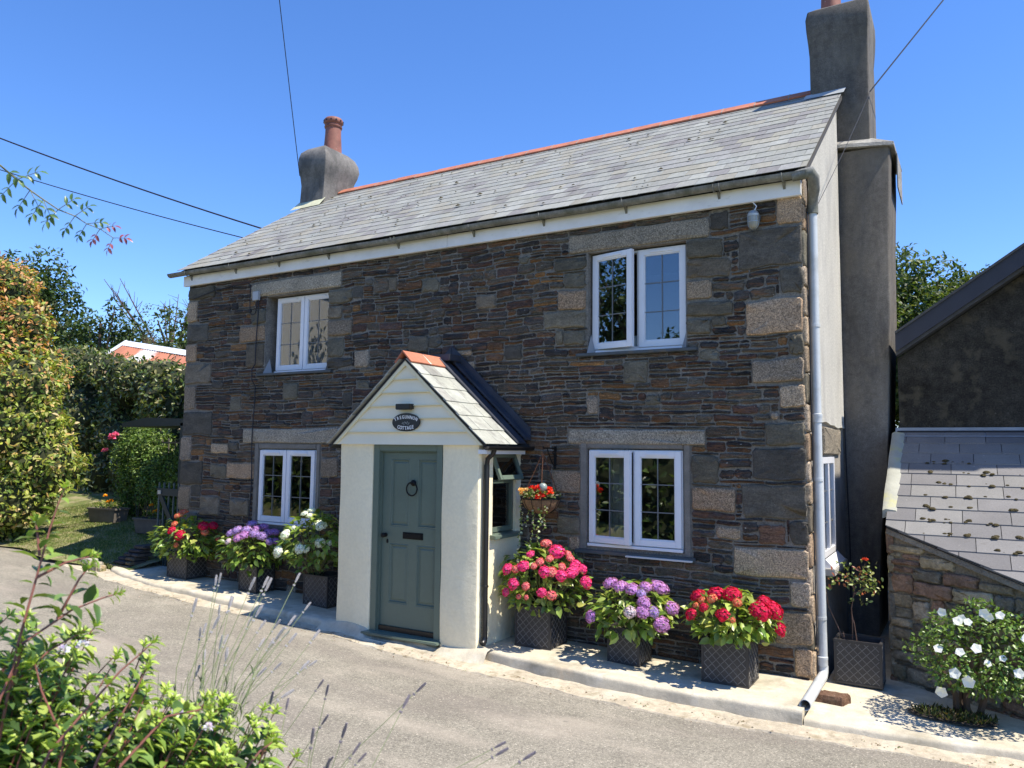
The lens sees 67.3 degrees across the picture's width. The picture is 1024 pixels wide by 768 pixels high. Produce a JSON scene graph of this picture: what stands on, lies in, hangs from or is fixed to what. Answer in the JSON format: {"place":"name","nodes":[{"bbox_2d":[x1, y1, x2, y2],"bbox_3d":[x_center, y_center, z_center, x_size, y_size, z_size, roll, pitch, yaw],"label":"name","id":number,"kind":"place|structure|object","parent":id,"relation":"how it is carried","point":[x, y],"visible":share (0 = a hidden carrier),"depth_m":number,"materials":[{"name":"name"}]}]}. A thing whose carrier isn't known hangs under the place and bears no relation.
{"place":"outdoors","nodes":[
{"label":"outdoors","id":0,"kind":"place"},
{"bbox_2d":[0,489,174,571],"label":"lawn","id":1,"kind":"structure","parent":0,"point":[78,497],"depth_m":13.85,"materials":[{"name":"green plant"}]},
{"bbox_2d":[86,506,129,522],"bbox_3d":[-7.822,2.531,14.901,0.749,0.270,0.354,-1,-5,22],"label":"trough","id":2,"kind":"object","parent":1,"relation":"on","point":[107,514],"visible":0.98,"depth_m":14.77,"materials":[{"name":"grey stone"}]},
{"bbox_2d":[95,494,122,508],"bbox_3d":[-7.816,2.293,14.916,0.660,0.326,0.294,-1,-5,23],"label":"marigold","id":3,"kind":"object","parent":2,"relation":"on","point":[108,501],"visible":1,"depth_m":14.91,"materials":[{"name":"green plant"}]},
{"bbox_2d":[110,544,153,567],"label":"steps","id":4,"kind":"structure","parent":1,"relation":"on","point":[138,554],"depth_m":11.84,"materials":[{"name":"grey stone"}]},
{"bbox_2d":[122,417,182,518],"bbox_3d":[-5.612,1.777,13.379,2.500,2.360,1.000,-2,-6,30],"label":"arbour","id":5,"kind":"object","parent":1,"relation":"on","point":[170,423],"visible":0.12,"depth_m":13.16,"materials":[{"name":"black paint"}]},
{"bbox_2d":[132,516,175,533],"bbox_3d":[-6.476,2.563,13.931,0.728,0.270,0.354,-2,-5,25],"label":"trough","id":6,"kind":"object","parent":1,"relation":"on","point":[144,525],"visible":0.66,"depth_m":13.82,"materials":[{"name":"grey plastic"}]},
{"bbox_2d":[141,503,166,518],"bbox_3d":[-6.467,2.329,13.969,0.609,0.323,0.295,-2,-6,30],"label":"marigold","id":7,"kind":"object","parent":6,"relation":"on","point":[153,511],"visible":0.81,"depth_m":13.98,"materials":[{"name":"green plant"}]},
{"bbox_2d":[140,439,178,516],"bbox_3d":[-6.458,1.893,14.506,4.055,1.700,0.041,-4,-7,45],"label":"trellis","id":8,"kind":"object","parent":1,"relation":"on","point":[168,442],"visible":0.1,"depth_m":14.89,"materials":[{"name":"brown wood"}]},
{"bbox_2d":[101,427,178,518],"bbox_3d":[-6.727,1.710,14.721,4.183,1.963,1.208,-4,-7,43],"label":"climbing rose","id":9,"kind":"object","parent":8,"relation":"attached to","point":[143,472],"visible":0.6,"depth_m":14.88,"materials":[{"name":"green plant"}]},
{"bbox_2d":[110,564,336,625],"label":"pavement","id":10,"kind":"structure","parent":0,"point":[272,601],"depth_m":10.16,"materials":[{"name":"concrete"}]},
{"bbox_2d":[166,551,206,579],"bbox_3d":[-4.738,2.636,11.273,0.447,0.360,0.404,-2,-6,30],"label":"planter","id":11,"kind":"object","parent":10,"relation":"on","point":[182,568],"visible":0.69,"depth_m":11.11,"materials":[{"name":"grey plastic"}]},
{"bbox_2d":[147,509,223,562],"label":"hydrangea","id":12,"kind":"object","parent":11,"relation":"in","point":[176,533],"visible":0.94,"depth_m":11.02,"materials":[{"name":"green plant"}]},
{"bbox_2d":[238,561,274,592],"bbox_3d":[-3.468,2.622,10.457,0.352,0.360,0.324,-2,-6,30],"label":"planter","id":13,"kind":"object","parent":10,"relation":"on","point":[245,580],"visible":0.83,"depth_m":10.34,"materials":[{"name":"grey plastic"}]},
{"bbox_2d":[215,520,284,576],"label":"hydrangea","id":14,"kind":"object","parent":13,"relation":"in","point":[240,534],"visible":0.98,"depth_m":10.27,"materials":[{"name":"green plant"}]},
{"bbox_2d":[302,570,337,608],"bbox_3d":[-2.361,2.593,9.728,0.415,0.390,0.364,-2,-6,30],"label":"planter","id":15,"kind":"object","parent":10,"relation":"on","point":[319,591],"visible":0.72,"depth_m":9.57,"materials":[{"name":"grey plastic"}]},
{"bbox_2d":[273,508,338,575],"bbox_3d":[-2.542,2.058,9.832,1.244,0.938,0.922,-2,-6,30],"label":"hydrangea","id":16,"kind":"object","parent":15,"relation":"in","point":[287,551],"visible":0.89,"depth_m":9.63,"materials":[{"name":"green plant"}]},
{"bbox_2d":[15,547,888,571],"bbox_3d":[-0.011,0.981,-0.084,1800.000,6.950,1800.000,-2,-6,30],"label":"ground","id":17,"kind":"structure","parent":0,"point":[111,563],"depth_m":13.51,"materials":[{"name":"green plant"}]},
{"bbox_2d":[0,251,94,548],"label":"hedge","id":18,"kind":"object","parent":17,"relation":"on","point":[40,454],"visible":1,"depth_m":13.59,"materials":[{"name":"green plant"}]},
{"bbox_2d":[3,243,97,351],"bbox_3d":[-24.789,-1.350,39.861,6.420,12.060,7.005,-2,-6,30],"label":"tree","id":19,"kind":"object","parent":17,"relation":"on","point":[49,296],"visible":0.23,"depth_m":39.82,"materials":[{"name":"green plant"}]},
{"bbox_2d":[0,164,132,254],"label":"rose shoot","id":20,"kind":"object","parent":17,"relation":"on","point":[39,211],"visible":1,"depth_m":2.18,"materials":[{"name":"green plant"}]},
{"bbox_2d":[58,296,152,353],"bbox_3d":[-20.661,0.048,38.238,4.534,9.095,4.970,-2,-6,30],"label":"tree","id":21,"kind":"object","parent":17,"relation":"on","point":[83,336],"visible":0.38,"depth_m":38.57,"materials":[{"name":"green plant"}]},
{"bbox_2d":[47,342,185,493],"bbox_3d":[-9.302,1.026,19.078,10.178,4.662,2.408,-3,-6,38],"label":"hedge","id":22,"kind":"object","parent":17,"relation":"on","point":[107,394],"visible":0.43,"depth_m":18.89,"materials":[{"name":"green plant"}]},
{"bbox_2d":[88,279,187,349],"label":"tree","id":23,"kind":"object","parent":17,"relation":"on","point":[148,332],"visible":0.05,"depth_m":40.70,"materials":[{"name":"green plant"}]},
{"bbox_2d":[108,340,185,365],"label":"barn","id":24,"kind":"structure","parent":17,"relation":"on","point":[137,349],"depth_m":32.28,"materials":[{"name":"metal"}]},
{"bbox_2d":[0,479,304,767],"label":"shrub","id":25,"kind":"object","parent":17,"relation":"on","point":[41,733],"visible":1,"depth_m":1.63,"materials":[{"name":"green plant"}]},
{"bbox_2d":[140,326,184,348],"bbox_3d":[-17.352,0.685,38.829,4.128,8.002,4.056,1,-5,-9],"label":"tree","id":26,"kind":"object","parent":17,"relation":"on","point":[152,339],"visible":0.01,"depth_m":38.77,"materials":[{"name":"green plant"}]},
{"bbox_2d":[148,306,187,349],"bbox_3d":[-15.260,-0.055,37.293,4.170,9.266,4.940,-2,-6,30],"label":"tree","id":27,"kind":"object","parent":17,"relation":"on","point":[185,324],"visible":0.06,"depth_m":36.47,"materials":[{"name":"green plant"}]},
{"bbox_2d":[157,572,320,765],"bbox_3d":[-0.762,0.853,2.031,0.377,0.685,0.397,-2,-6,30],"label":"lavender","id":28,"kind":"object","parent":17,"relation":"on","point":[253,671],"visible":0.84,"depth_m":2.05,"materials":[{"name":"green plant"}]},
{"bbox_2d":[256,680,535,767],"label":"lavender","id":29,"kind":"object","parent":17,"relation":"on","point":[400,711],"visible":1,"depth_m":1.88,"materials":[{"name":"green plant"}]},
{"bbox_2d":[167,0,902,710],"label":"cottage","id":30,"kind":"structure","parent":17,"relation":"on","point":[491,318],"depth_m":8.72,"materials":[{"name":"stone"}]},
{"bbox_2d":[0,169,242,237],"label":"overhead cable","id":31,"kind":"object","parent":30,"relation":"attached to","point":[131,208],"visible":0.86,"depth_m":13.97,"materials":[{"name":"black rubber"}]},
{"bbox_2d":[0,138,260,228],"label":"overhead cable","id":32,"kind":"object","parent":30,"relation":"attached to","point":[132,185],"visible":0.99,"depth_m":13.94,"materials":[{"name":"black rubber"}]},
{"bbox_2d":[155,482,179,566],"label":"garden gate","id":33,"kind":"structure","parent":30,"relation":"attached to","point":[163,492],"depth_m":11.99,"materials":[{"name":"grey paint"}]},
{"bbox_2d":[192,282,259,314],"bbox_3d":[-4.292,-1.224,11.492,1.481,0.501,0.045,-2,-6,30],"label":"junction box","id":34,"kind":"object","parent":30,"relation":"attached to","point":[256,296],"visible":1,"depth_m":11.15,"materials":[{"name":"grey plastic"}]},
{"bbox_2d":[248,300,258,520],"bbox_3d":[-3.707,0.349,10.971,0.038,3.200,0.075,-2,-6,30],"label":"wall cable","id":35,"kind":"object","parent":30,"relation":"attached to","point":[253,410],"depth_m":10.98,"materials":[{"name":"black plastic"}]},
{"bbox_2d":[250,449,318,534],"bbox_3d":[-3.111,1.468,10.619,1.360,1.115,0.125,-2,-6,30],"label":"window","id":36,"kind":"structure","parent":30,"relation":"in","point":[287,478],"depth_m":10.59,"materials":[{"name":"white plastic"}]},
{"bbox_2d":[279,0,299,175],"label":"overhead cable","id":37,"kind":"object","parent":30,"relation":"attached to","point":[289,85],"visible":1,"depth_m":13.26,"materials":[{"name":"black rubber"}]},
{"bbox_2d":[256,293,332,375],"bbox_3d":[-2.986,-0.693,10.805,1.450,1.135,0.240,-2,-6,30],"label":"window","id":38,"kind":"structure","parent":30,"relation":"in","point":[302,321],"depth_m":10.81,"materials":[{"name":"white plastic"}]},
{"bbox_2d":[395,404,413,409],"bbox_3d":[-1.183,0.251,8.454,0.197,0.064,0.088,-2,-6,30],"label":"sign light","id":39,"kind":"object","parent":30,"relation":"attached to","point":[404,406],"visible":1,"depth_m":8.42,"materials":[{"name":"black plastic"}]},
{"bbox_2d":[392,413,419,430],"bbox_3d":[-1.165,0.420,8.460,0.386,0.202,0.018,-2,-6,30],"label":"house sign","id":40,"kind":"object","parent":30,"relation":"attached to","point":[406,422],"visible":1,"depth_m":8.45,"materials":[{"name":"black metal"}]},
{"bbox_2d":[380,452,436,632],"bbox_3d":[-1.139,1.713,8.455,0.760,1.909,0.111,-2,-6,30],"label":"door","id":41,"kind":"structure","parent":30,"relation":"in","point":[409,484],"depth_m":8.47,"materials":[{"name":"green paint"}]},
{"bbox_2d":[490,454,523,539],"bbox_3d":[-0.078,1.208,8.419,0.205,0.920,0.600,-2,-6,30],"label":"window","id":42,"kind":"structure","parent":30,"relation":"in","point":[507,467],"depth_m":8.46,"materials":[{"name":"green paint"}]},
{"bbox_2d":[542,446,556,468],"bbox_3d":[0.403,0.801,8.392,0.025,0.258,0.324,-2,-6,30],"label":"basket bracket","id":43,"kind":"object","parent":30,"relation":"attached to","point":[554,453],"visible":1,"depth_m":8.50,"materials":[{"name":"black metal"}]},
{"bbox_2d":[516,447,561,562],"bbox_3d":[0.298,1.317,8.228,0.470,1.302,0.471,-2,-6,30],"label":"hanging basket","id":44,"kind":"object","parent":43,"relation":"hanging from","point":[536,503],"visible":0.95,"depth_m":8.11,"materials":[{"name":"metal"}]},
{"bbox_2d":[539,483,546,498],"bbox_3d":[0.325,1.157,8.082,0.090,0.236,0.090,-2,-6,30],"label":"solar ball","id":45,"kind":"object","parent":44,"relation":"in","point":[543,486],"visible":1,"depth_m":8.05,"materials":[{"name":"silver metal"}]},
{"bbox_2d":[610,449,627,537],"bbox_3d":[1.182,1.270,8.498,0.222,1.100,0.049,-2,-6,30],"label":"curtain","id":46,"kind":"object","parent":30,"relation":"hanging from","point":[616,497],"visible":0.51,"depth_m":8.51,"materials":[{"name":"fabric"}]},
{"bbox_2d":[575,450,695,561],"bbox_3d":[1.269,1.244,8.036,1.320,1.105,0.170,-2,-6,30],"label":"window","id":47,"kind":"structure","parent":30,"relation":"in","point":[639,543],"depth_m":8.00,"materials":[{"name":"white plastic"}]},
{"bbox_2d":[575,244,697,356],"bbox_3d":[1.342,-0.884,8.259,1.360,1.145,0.210,-2,-6,30],"label":"window","id":48,"kind":"structure","parent":30,"relation":"in","point":[623,347],"depth_m":8.23,"materials":[{"name":"white plastic"}]},
{"bbox_2d":[747,202,758,228],"bbox_3d":[2.378,-1.669,7.575,0.116,0.303,0.143,-2,-6,30],"label":"bulkhead lamp","id":49,"kind":"object","parent":30,"relation":"attached to","point":[752,219],"visible":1,"depth_m":7.52,"materials":[{"name":"white glass"}]},
{"bbox_2d":[807,212,817,670],"bbox_3d":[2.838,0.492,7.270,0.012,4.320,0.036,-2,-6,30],"label":"downpipe","id":50,"kind":"structure","parent":30,"relation":"attached to","point":[812,444],"depth_m":7.26,"materials":[{"name":"white plastic"}]},
{"bbox_2d":[823,457,847,576],"bbox_3d":[3.435,1.386,8.257,0.165,1.200,0.980,-2,-6,30],"label":"window","id":51,"kind":"structure","parent":30,"relation":"in","point":[828,462],"depth_m":8.25,"materials":[{"name":"white plastic"}]},
{"bbox_2d":[818,93,869,203],"bbox_3d":[3.792,-2.729,8.734,0.007,1.974,2.045,-3,-6,40],"label":"overhead cable","id":52,"kind":"object","parent":30,"relation":"attached to","point":[842,153],"visible":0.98,"depth_m":8.57,"materials":[{"name":"black rubber"}]},
{"bbox_2d":[844,411,852,610],"bbox_3d":[4.081,1.526,9.328,0.020,2.401,0.047,5,-7,-42],"label":"wall cable","id":53,"kind":"object","parent":30,"relation":"attached to","point":[848,508],"depth_m":9.33,"materials":[{"name":"black rubber"}]},
{"bbox_2d":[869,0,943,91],"bbox_3d":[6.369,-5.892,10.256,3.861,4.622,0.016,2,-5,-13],"label":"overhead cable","id":54,"kind":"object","parent":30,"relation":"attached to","point":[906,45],"visible":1,"depth_m":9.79,"materials":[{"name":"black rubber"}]},
{"bbox_2d":[895,242,989,431],"bbox_3d":[9.559,0.603,17.675,5.771,7.804,6.079,-2,-6,30],"label":"tree","id":55,"kind":"object","parent":17,"relation":"on","point":[909,287],"visible":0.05,"depth_m":16.97,"materials":[{"name":"green plant"}]},
{"bbox_2d":[882,427,1023,720],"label":"outbuilding","id":56,"kind":"structure","parent":17,"relation":"on","point":[953,508],"depth_m":7.29,"materials":[{"name":"stone"}]},
{"bbox_2d":[895,243,1023,427],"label":"neighbour house","id":57,"kind":"structure","parent":17,"relation":"on","point":[961,362],"depth_m":8.86,"materials":[{"name":"stone"}]},
{"bbox_2d":[0,546,975,767],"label":"road","id":58,"kind":"structure","parent":0,"point":[449,718],"depth_m":6.47,"materials":[{"name":"grey asphalt"}]},
{"bbox_2d":[62,562,1023,767],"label":"kerb strip","id":59,"kind":"object","parent":58,"relation":"on","point":[487,668],"visible":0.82,"depth_m":6.67,"materials":[{"name":"concrete"}]},
{"bbox_2d":[79,558,105,571],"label":"edging stones","id":60,"kind":"object","parent":59,"relation":"on","point":[102,565],"visible":0.45,"depth_m":11.61,"materials":[{"name":"beige stone"}]},
{"bbox_2d":[105,581,1013,766],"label":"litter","id":61,"kind":"object","parent":58,"relation":"on","point":[572,695],"visible":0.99,"depth_m":7.18,"materials":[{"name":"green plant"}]},
{"bbox_2d":[0,0,1023,427],"label":"sky","id":62,"kind":"structure","parent":0,"point":[185,101],"materials":[{"name":"blue"}]},
{"bbox_2d":[483,635,821,725],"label":"pavement","id":63,"kind":"structure","parent":0,"point":[771,697],"depth_m":7.02,"materials":[{"name":"concrete"}]},
{"bbox_2d":[514,598,566,650],"bbox_3d":[0.309,2.534,8.145,0.426,0.430,0.394,-2,-6,30],"label":"planter","id":64,"kind":"object","parent":63,"relation":"on","point":[546,631],"visible":0.77,"depth_m":7.99,"materials":[{"name":"grey plastic"}]},
{"bbox_2d":[496,539,595,618],"bbox_3d":[0.346,2.043,8.152,1.115,0.811,1.040,-2,-6,30],"label":"hydrangea","id":65,"kind":"object","parent":64,"relation":"in","point":[573,567],"visible":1,"depth_m":7.88,"materials":[{"name":"pink plant"}]},
{"bbox_2d":[607,620,651,666],"bbox_3d":[1.163,2.562,7.611,0.340,0.350,0.344,-2,-6,30],"label":"planter","id":66,"kind":"object","parent":63,"relation":"on","point":[623,650],"visible":0.73,"depth_m":7.48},
{"bbox_2d":[583,576,679,647],"bbox_3d":[1.175,2.228,7.620,1.014,0.643,0.926,-2,-6,30],"label":"hydrangea","id":67,"kind":"object","parent":66,"relation":"in","point":[661,617],"visible":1,"depth_m":7.40,"materials":[{"name":"purple plant"}]},
{"bbox_2d":[701,632,758,688],"bbox_3d":[1.994,2.509,7.034,0.426,0.385,0.384,-2,-6,30],"label":"planter","id":68,"kind":"object","parent":63,"relation":"on","point":[728,664],"visible":0.78,"depth_m":6.88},
{"bbox_2d":[680,584,785,648],"bbox_3d":[2.022,2.140,7.053,0.951,0.610,0.914,-2,-6,30],"label":"hydrangea","id":69,"kind":"object","parent":68,"relation":"in","point":[731,598],"visible":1,"depth_m":6.84,"materials":[{"name":"red plant"}]},
{"bbox_2d":[804,591,1023,760],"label":"pavement","id":70,"kind":"structure","parent":0,"point":[884,714],"depth_m":6.20,"materials":[{"name":"concrete"}]},
{"bbox_2d":[815,690,850,706],"bbox_3d":[2.775,2.720,6.660,0.280,0.086,0.173,-2,-6,30],"label":"brick","id":71,"kind":"object","parent":70,"relation":"on","point":[834,698],"visible":0.89,"depth_m":6.62,"materials":[{"name":"brown brick"}]},
{"bbox_2d":[833,633,885,689],"bbox_3d":[3.270,2.597,7.235,0.416,0.400,0.294,-2,-6,30],"label":"planter","id":72,"kind":"object","parent":70,"relation":"on","point":[860,661],"visible":1,"depth_m":7.12,"materials":[{"name":"grey plastic"}]},
{"bbox_2d":[826,557,883,640],"bbox_3d":[3.177,2.038,7.283,0.634,0.816,0.306,-2,-6,30],"label":"rose plant","id":73,"kind":"object","parent":72,"relation":"on","point":[855,577],"visible":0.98,"depth_m":7.27,"materials":[{"name":"green plant"}]},
{"bbox_2d":[907,708,998,726],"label":"soil","id":74,"kind":"structure","parent":70,"relation":"on","point":[970,723],"depth_m":6.18,"materials":[{"name":"brown soil"}]},
{"bbox_2d":[910,701,998,724],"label":"weeds","id":75,"kind":"object","parent":74,"relation":"on","point":[934,708],"visible":1,"depth_m":6.25,"materials":[{"name":"green plant"}]},
{"bbox_2d":[902,596,1023,716],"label":"rose bush","id":76,"kind":"object","parent":74,"relation":"on","point":[966,683],"visible":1,"depth_m":6.18,"materials":[{"name":"green plant"}]}
]}

